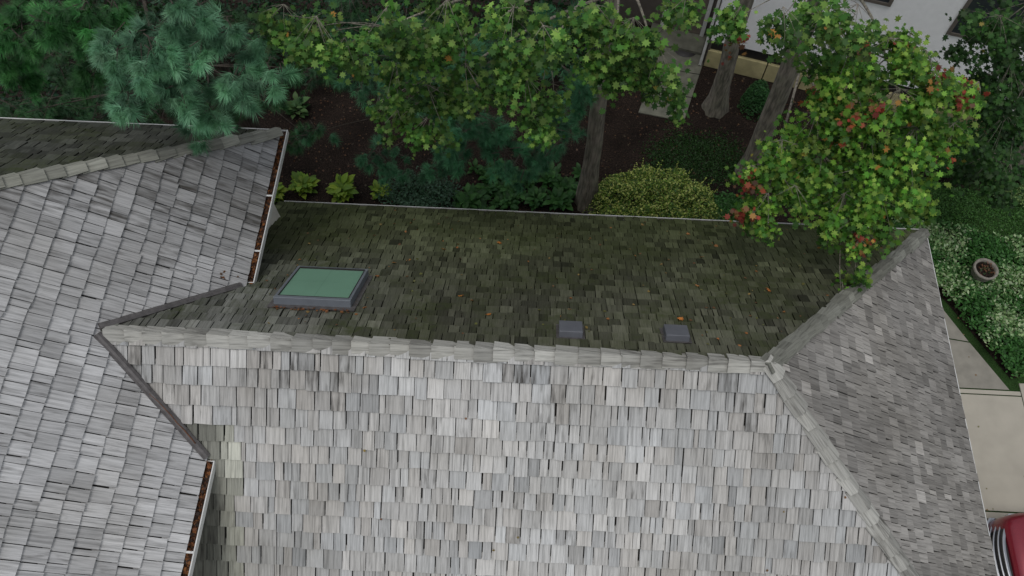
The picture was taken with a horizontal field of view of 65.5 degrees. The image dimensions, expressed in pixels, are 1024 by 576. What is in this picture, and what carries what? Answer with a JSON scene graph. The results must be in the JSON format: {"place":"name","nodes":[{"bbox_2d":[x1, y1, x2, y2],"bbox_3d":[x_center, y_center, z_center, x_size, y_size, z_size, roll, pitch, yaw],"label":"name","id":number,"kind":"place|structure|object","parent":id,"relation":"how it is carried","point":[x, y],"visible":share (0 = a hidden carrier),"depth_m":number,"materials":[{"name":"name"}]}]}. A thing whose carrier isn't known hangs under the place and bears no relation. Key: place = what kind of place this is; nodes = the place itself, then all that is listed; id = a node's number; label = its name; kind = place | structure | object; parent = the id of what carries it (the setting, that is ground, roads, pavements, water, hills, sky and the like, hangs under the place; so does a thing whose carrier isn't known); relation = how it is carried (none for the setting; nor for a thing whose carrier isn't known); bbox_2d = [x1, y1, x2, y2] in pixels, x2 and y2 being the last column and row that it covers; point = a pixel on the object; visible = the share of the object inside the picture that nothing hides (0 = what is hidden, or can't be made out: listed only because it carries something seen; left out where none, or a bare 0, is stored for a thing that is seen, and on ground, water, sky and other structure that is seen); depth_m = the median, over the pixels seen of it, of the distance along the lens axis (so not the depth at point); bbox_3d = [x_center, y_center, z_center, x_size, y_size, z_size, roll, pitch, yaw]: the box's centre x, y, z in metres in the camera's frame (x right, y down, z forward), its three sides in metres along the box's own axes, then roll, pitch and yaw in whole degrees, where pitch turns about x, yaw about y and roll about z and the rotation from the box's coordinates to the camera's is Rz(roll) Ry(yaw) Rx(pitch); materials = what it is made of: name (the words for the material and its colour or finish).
{"place":"outdoors","nodes":[
{"label":"outdoors","id":0,"kind":"place"},
{"bbox_2d":[0,118,259,175],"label":"wing roof north slope","id":1,"kind":"structure","parent":0,"point":[28,144],"depth_m":12.71,"materials":[{"name":"grey wood"}]},
{"bbox_2d":[0,117,267,129],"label":"wing gutter","id":2,"kind":"object","parent":1,"relation":"attached to","point":[108,122],"visible":0.24,"depth_m":13.90,"materials":[{"name":"grey metal"}]},
{"bbox_2d":[0,137,279,575],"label":"wing roof east slope","id":3,"kind":"structure","parent":0,"point":[213,202],"depth_m":10.69,"materials":[{"name":"grey wood"}]},
{"bbox_2d":[0,148,253,574],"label":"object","id":4,"kind":"structure","parent":3,"relation":"attached to","point":[96,468],"depth_m":10.28,"materials":[{"name":"grey wood"}]},
{"bbox_2d":[180,460,215,575],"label":"wing gutter east front","id":5,"kind":"object","parent":3,"relation":"attached to","point":[200,528],"visible":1,"depth_m":10.92,"materials":[{"name":"white metal"}]},
{"bbox_2d":[247,130,288,282],"bbox_3d":[-4.042,-1.395,13.207,0.141,0.106,2.979,3,64,1],"label":"wing gutter","id":6,"kind":"object","parent":3,"relation":"attached to","point":[271,208],"visible":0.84,"depth_m":13.16,"materials":[{"name":"grey metal"}]},
{"bbox_2d":[247,132,285,283],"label":"gutter leaves","id":7,"kind":"object","parent":6,"relation":"in","point":[267,202],"visible":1,"depth_m":13.12,"materials":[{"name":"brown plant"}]},
{"bbox_2d":[181,460,212,575],"bbox_3d":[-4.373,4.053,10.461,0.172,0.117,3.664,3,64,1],"label":"gutter leaves","id":8,"kind":"object","parent":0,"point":[193,534],"visible":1,"depth_m":10.90,"materials":[{"name":"brown plant"}]},
{"bbox_2d":[152,346,886,575],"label":"roof front slope deck","id":9,"kind":"structure","parent":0,"point":[555,412],"depth_m":11.19,"materials":[{"name":"grey wood"}]},
{"bbox_2d":[638,37,707,120],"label":"garden path","id":10,"kind":"structure","parent":0,"point":[695,67],"depth_m":21.72,"materials":[{"name":"stone"}]},
{"bbox_2d":[675,50,695,56],"bbox_3d":[4.837,-6.681,22.165,0.720,0.030,0.720,3,64,1],"label":"doormat","id":11,"kind":"object","parent":10,"relation":"on","point":[683,53],"visible":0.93,"depth_m":22.06,"materials":[{"name":"grey fabric"}]},
{"bbox_2d":[660,0,713,36],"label":"door frame","id":12,"kind":"object","parent":10,"relation":"on","point":[707,14],"visible":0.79,"depth_m":21.73,"materials":[{"name":"white wood"}]},
{"bbox_2d":[668,0,708,33],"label":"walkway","id":13,"kind":"structure","parent":12,"relation":"in","point":[695,30],"depth_m":21.85,"materials":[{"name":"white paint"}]},
{"bbox_2d":[899,225,1023,379],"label":"ivy bed soil","id":14,"kind":"structure","parent":0,"point":[998,359],"depth_m":18.62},
{"bbox_2d":[884,216,1023,382],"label":"variegated groundcover","id":15,"kind":"object","parent":14,"relation":"on","point":[1011,274],"visible":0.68,"depth_m":18.64,"materials":[{"name":"green plant"}]},
{"bbox_2d":[968,258,998,282],"bbox_3d":[11.018,-0.347,18.701,0.560,0.538,0.560,3,64,1],"label":"stone planter","id":16,"kind":"object","parent":14,"relation":"on","point":[984,269],"visible":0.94,"depth_m":18.53,"materials":[{"name":"grey stone"}]},
{"bbox_2d":[930,224,1023,512],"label":"ground","id":17,"kind":"structure","parent":0,"point":[996,368],"depth_m":18.15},
{"bbox_2d":[268,205,279,228],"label":"wing walls","id":18,"kind":"structure","parent":17,"relation":"on","point":[275,215],"depth_m":15.28,"materials":[{"name":"grey paint"}]},
{"bbox_2d":[0,127,282,189],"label":"wing hip cap","id":19,"kind":"object","parent":18,"relation":"on","point":[35,175],"visible":0.94,"depth_m":11.76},
{"bbox_2d":[98,282,242,329],"bbox_3d":[-4.923,0.239,11.629,1.889,1.184,0.106,-37,69,-17],"label":"roof valley flashing","id":20,"kind":"object","parent":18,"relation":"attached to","point":[151,311],"visible":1,"depth_m":11.51,"materials":[{"name":"metal"}]},
{"bbox_2d":[0,0,1023,225],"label":"mulch bed","id":21,"kind":"object","parent":17,"relation":"on","point":[616,120],"visible":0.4,"depth_m":20.92,"materials":[{"name":"brown soil"}]},
{"bbox_2d":[0,0,369,157],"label":"pine tree","id":22,"kind":"object","parent":21,"relation":"on","point":[162,53],"visible":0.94,"depth_m":11.61,"materials":[{"name":"green plant"}]},
{"bbox_2d":[274,182,287,203],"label":"hosta plant","id":23,"kind":"object","parent":21,"relation":"on","point":[281,190],"visible":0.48,"depth_m":19.75,"materials":[{"name":"green plant"}]},
{"bbox_2d":[280,91,310,119],"bbox_3d":[-5.697,-4.784,20.973,0.769,0.420,0.744,3,64,1],"label":"hosta plant","id":24,"kind":"object","parent":21,"relation":"on","point":[295,104],"visible":0.88,"depth_m":20.96,"materials":[{"name":"green plant"}]},
{"bbox_2d":[288,171,319,199],"bbox_3d":[-5.215,-2.587,19.902,0.743,0.392,0.726,14,64,7],"label":"hosta plant","id":25,"kind":"object","parent":21,"relation":"on","point":[302,182],"visible":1,"depth_m":19.87,"materials":[{"name":"green plant"}]},
{"bbox_2d":[0,0,651,118],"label":"understory shrubs","id":26,"kind":"object","parent":21,"relation":"on","point":[156,8],"visible":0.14,"depth_m":21.46,"materials":[{"name":"green plant"}]},
{"bbox_2d":[326,172,358,202],"bbox_3d":[-4.190,-2.468,19.791,0.848,0.484,0.800,-28,67,-13],"label":"hosta plant","id":27,"kind":"object","parent":21,"relation":"on","point":[344,182],"visible":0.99,"depth_m":19.73,"materials":[{"name":"green plant"}]},
{"bbox_2d":[368,179,391,199],"bbox_3d":[-3.271,-2.466,19.892,0.612,0.294,0.610,3,64,1],"label":"hosta plant","id":28,"kind":"object","parent":21,"relation":"on","point":[376,186],"visible":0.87,"depth_m":19.82,"materials":[{"name":"green plant"}]},
{"bbox_2d":[369,166,462,207],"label":"catmint plants","id":29,"kind":"object","parent":21,"relation":"on","point":[433,192],"visible":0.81,"depth_m":19.81,"materials":[{"name":"green plant"}]},
{"bbox_2d":[293,0,607,194],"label":"pine tree","id":30,"kind":"object","parent":21,"relation":"on","point":[478,130],"visible":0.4,"depth_m":14.98,"materials":[{"name":"green plant"}]},
{"bbox_2d":[247,0,712,212],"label":"maple tree","id":31,"kind":"object","parent":21,"relation":"on","point":[622,52],"visible":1,"depth_m":11.28,"materials":[{"name":"green plant"}]},
{"bbox_2d":[451,158,581,210],"bbox_3d":[0.290,-2.336,19.761,3.589,0.423,2.096,3,64,1],"label":"hosta bed","id":32,"kind":"object","parent":21,"relation":"on","point":[506,195],"visible":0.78,"depth_m":19.74,"materials":[{"name":"green plant"}]},
{"bbox_2d":[259,45,894,223],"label":"fallen leaves","id":33,"kind":"object","parent":21,"relation":"on","point":[513,139],"visible":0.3,"depth_m":20.82,"materials":[{"name":"orange plant"}]},
{"bbox_2d":[583,158,723,219],"bbox_3d":[3.485,-2.253,19.170,3.761,1.411,2.171,3,64,1],"label":"euonymus shrub","id":34,"kind":"object","parent":21,"relation":"on","point":[632,184],"visible":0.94,"depth_m":19.07,"materials":[{"name":"green plant"}]},
{"bbox_2d":[631,121,746,192],"bbox_3d":[4.777,-3.361,20.525,3.446,0.086,2.406,3,64,1],"label":"lawn patch","id":35,"kind":"object","parent":21,"relation":"on","point":[679,160],"visible":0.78,"depth_m":20.56,"materials":[{"name":"green plant"}]},
{"bbox_2d":[703,15,717,65],"bbox_3d":[5.436,-6.772,21.691,0.070,1.020,1.000,16,65,8],"label":"side return","id":36,"kind":"object","parent":21,"relation":"on","point":[710,44],"visible":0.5,"depth_m":21.34,"materials":[{"name":"grey concrete"}]},
{"bbox_2d":[708,190,759,220],"bbox_3d":[5.479,-1.942,19.678,1.524,0.222,1.158,-16,65,-8],"label":"ground ivy","id":37,"kind":"object","parent":21,"relation":"on","point":[726,202],"visible":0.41,"depth_m":19.75,"materials":[{"name":"green plant"}]},
{"bbox_2d":[737,79,769,121],"bbox_3d":[6.486,-5.038,20.812,0.967,0.965,0.999,-26,66,-12],"label":"dwarf shrub","id":38,"kind":"object","parent":21,"relation":"on","point":[759,90],"visible":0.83,"depth_m":20.71,"materials":[{"name":"green plant"}]},
{"bbox_2d":[701,0,889,118],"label":"maple tree","id":39,"kind":"object","parent":21,"relation":"on","point":[732,23],"visible":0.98,"depth_m":11.34,"materials":[{"name":"green plant"}]},
{"bbox_2d":[723,0,990,291],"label":"maple tree","id":40,"kind":"object","parent":21,"relation":"on","point":[885,151],"visible":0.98,"depth_m":12.43,"materials":[{"name":"green plant"}]},
{"bbox_2d":[910,116,1023,179],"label":"border shrubs","id":41,"kind":"object","parent":21,"relation":"on","point":[1004,144],"visible":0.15,"depth_m":20.09,"materials":[{"name":"green plant"}]},
{"bbox_2d":[933,0,1023,221],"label":"maple tree","id":42,"kind":"object","parent":21,"relation":"on","point":[1005,41],"visible":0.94,"depth_m":14.43,"materials":[{"name":"green plant"}]},
{"bbox_2d":[993,184,1023,207],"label":"border groundcover","id":43,"kind":"object","parent":21,"relation":"on","point":[1019,200],"visible":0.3,"depth_m":19.83,"materials":[{"name":"green plant"}]},
{"bbox_2d":[546,0,721,34],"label":"entry wall","id":44,"kind":"structure","parent":17,"relation":"on","point":[648,7],"depth_m":22.22,"materials":[{"name":"white paint"}]},
{"bbox_2d":[650,23,706,54],"bbox_3d":[4.596,-6.957,22.275,1.551,0.140,0.690,16,65,8],"label":"door step","id":45,"kind":"object","parent":17,"relation":"on","point":[688,42],"depth_m":22.18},
{"bbox_2d":[703,5,1011,118],"bbox_3d":[12.684,-7.913,22.427,13.055,0.720,7.943,16,65,8],"label":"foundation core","id":46,"kind":"object","parent":17,"relation":"on","point":[760,59],"visible":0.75,"depth_m":21.22,"materials":[{"name":"black concrete"}]},
{"bbox_2d":[704,49,1021,138],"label":"foundation blocks","id":47,"kind":"structure","parent":46,"relation":"attached to","point":[749,67],"depth_m":21.37,"materials":[{"name":"beige stone"}]},
{"bbox_2d":[708,33,1023,120],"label":"sill band","id":48,"kind":"object","parent":46,"relation":"on","point":[749,52],"visible":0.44,"depth_m":21.01,"materials":[{"name":"black stone"}]},
{"bbox_2d":[711,0,1023,111],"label":"white wall","id":49,"kind":"structure","parent":46,"relation":"on","point":[928,17],"depth_m":18.80,"materials":[{"name":"paint"}]},
{"bbox_2d":[699,0,720,64],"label":"downspout","id":50,"kind":"object","parent":49,"relation":"attached to","point":[707,38],"visible":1,"depth_m":21.02,"materials":[{"name":"white paint"}]},
{"bbox_2d":[863,0,893,6],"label":"window frame","id":51,"kind":"object","parent":49,"relation":"attached to","point":[889,3],"visible":1,"depth_m":18.40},
{"bbox_2d":[946,0,999,37],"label":"window frame","id":52,"kind":"object","parent":49,"relation":"attached to","point":[954,23],"visible":0.28,"depth_m":18.33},
{"bbox_2d":[952,0,1023,35],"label":"window glass","id":53,"kind":"object","parent":52,"relation":"in","point":[973,5],"visible":0.22,"depth_m":17.69,"materials":[{"name":"black glass"}]},
{"bbox_2d":[778,162,1023,235],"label":"lawn","id":54,"kind":"structure","parent":17,"relation":"on","point":[1013,223],"depth_m":19.80,"materials":[{"name":"green plant"}]},
{"bbox_2d":[944,311,1008,389],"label":"concrete walkway","id":55,"kind":"structure","parent":17,"relation":"on","point":[967,368],"depth_m":17.97,"materials":[{"name":"beige concrete"}]},
{"bbox_2d":[960,383,1023,517],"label":"driveway","id":56,"kind":"structure","parent":0,"point":[997,440],"depth_m":17.17,"materials":[{"name":"concrete"}]},
{"bbox_2d":[986,513,1023,575],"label":"parked car","id":57,"kind":"object","parent":56,"relation":"on","point":[1006,531],"visible":0.63,"depth_m":15.27,"materials":[{"name":"red paint"}]},
{"bbox_3d":[1.678,2.742,14.325,12.880,0.023,9.220,3,64,1],"label":"main soffit","id":58,"kind":"object","parent":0,"visible":0},
{"bbox_2d":[101,332,899,575],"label":"roof front slope","id":59,"kind":"structure","parent":58,"relation":"on","point":[252,457],"depth_m":11.13,"materials":[{"name":"wood"}]},
{"bbox_2d":[93,332,209,459],"bbox_3d":[-4.962,1.502,11.010,0.116,1.205,1.974,-41,70,-18],"label":"valley flashing front","id":60,"kind":"object","parent":59,"relation":"attached to","point":[134,375],"visible":1,"depth_m":10.97,"materials":[{"name":"metal"}]},
{"bbox_2d":[150,395,195,443],"bbox_3d":[-4.904,1.576,11.029,0.044,0.824,1.390,-42,71,-18],"label":"valley rust strip","id":61,"kind":"object","parent":60,"relation":"attached to","point":[176,422],"visible":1,"depth_m":11.06,"materials":[{"name":"brown metal"}]},
{"bbox_2d":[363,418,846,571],"bbox_3d":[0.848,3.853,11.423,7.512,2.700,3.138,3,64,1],"label":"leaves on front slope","id":62,"kind":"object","parent":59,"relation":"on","point":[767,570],"visible":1,"depth_m":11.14,"materials":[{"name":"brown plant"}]},
{"bbox_2d":[100,201,916,358],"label":"roof back slope","id":63,"kind":"structure","parent":58,"relation":"on","point":[714,273],"depth_m":13.16,"materials":[{"name":"wood"}]},
{"bbox_2d":[273,305,348,312],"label":"leaves by skylight","id":64,"kind":"object","parent":63,"relation":"on","point":[325,310],"visible":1,"depth_m":11.62,"materials":[{"name":"brown plant"}]},
{"bbox_2d":[267,266,372,311],"bbox_3d":[-2.927,0.014,12.336,1.290,0.974,1.122,3,64,1],"label":"skylight","id":65,"kind":"object","parent":63,"relation":"on","point":[326,288],"visible":1,"depth_m":12.11,"materials":[{"name":"glass"}]},
{"bbox_2d":[102,325,775,373],"bbox_3d":[-1.016,0.811,10.770,9.096,0.230,0.330,3,64,1],"label":"ridge cap","id":66,"kind":"object","parent":63,"relation":"on","point":[488,352],"visible":1,"depth_m":10.74,"materials":[{"name":"grey wood"}]},
{"bbox_2d":[280,226,703,349],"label":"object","id":67,"kind":"structure","parent":63,"relation":"attached to","point":[526,288],"depth_m":12.88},
{"bbox_2d":[556,320,584,338],"bbox_3d":[0.826,0.608,11.254,0.400,0.340,0.340,3,64,1],"label":"roof vent","id":68,"kind":"object","parent":63,"relation":"on","point":[570,329],"visible":1,"depth_m":11.12,"materials":[{"name":"metal"}]},
{"bbox_2d":[263,210,882,345],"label":"leaves on back slope","id":69,"kind":"object","parent":63,"relation":"on","point":[420,273],"visible":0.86,"depth_m":12.79,"materials":[{"name":"brown plant"}]},
{"bbox_2d":[363,232,819,319],"bbox_3d":[1.480,-0.119,13.489,8.974,2.775,2.902,-8,64,-4],"label":"leaf on back slope","id":70,"kind":"object","parent":63,"relation":"on","point":[679,318],"visible":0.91,"depth_m":13.00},
{"bbox_2d":[284,201,918,229],"bbox_3d":[1.819,-1.449,16.430,13.130,0.106,0.083,3,64,1],"label":"gutter back","id":71,"kind":"object","parent":63,"relation":"attached to","point":[573,214],"visible":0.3,"depth_m":16.44,"materials":[{"name":"white paint"}]},
{"bbox_2d":[308,203,881,229],"bbox_3d":[1.819,-1.451,16.423,13.110,0.034,0.056,3,64,1],"label":"roof gutter","id":72,"kind":"object","parent":71,"relation":"on","point":[550,214],"visible":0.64,"depth_m":16.45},
{"bbox_2d":[659,324,691,342],"bbox_3d":[2.315,0.663,11.256,0.400,0.340,0.340,3,64,1],"label":"roof vent","id":73,"kind":"object","parent":63,"relation":"on","point":[675,333],"visible":1,"depth_m":11.13,"materials":[{"name":"metal"}]},
{"bbox_2d":[782,239,996,575],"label":"roof end slope","id":74,"kind":"structure","parent":58,"relation":"on","point":[884,342],"depth_m":12.73,"materials":[{"name":"wood"}]},
{"bbox_2d":[763,354,919,575],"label":"hip cap front","id":75,"kind":"object","parent":74,"relation":"attached to","point":[877,526],"visible":1,"depth_m":10.95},
{"bbox_2d":[760,228,929,373],"bbox_3d":[5.900,-0.067,13.391,6.764,4.071,0.320,-39,70,-17],"label":"hip ridge cap","id":76,"kind":"object","parent":74,"relation":"on","point":[785,350],"visible":0.94,"depth_m":12.38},
{"bbox_2d":[927,238,997,575],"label":"gutter end","id":77,"kind":"object","parent":74,"relation":"attached to","point":[963,408],"visible":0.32,"depth_m":14.40,"materials":[{"name":"white paint"}]}
]}

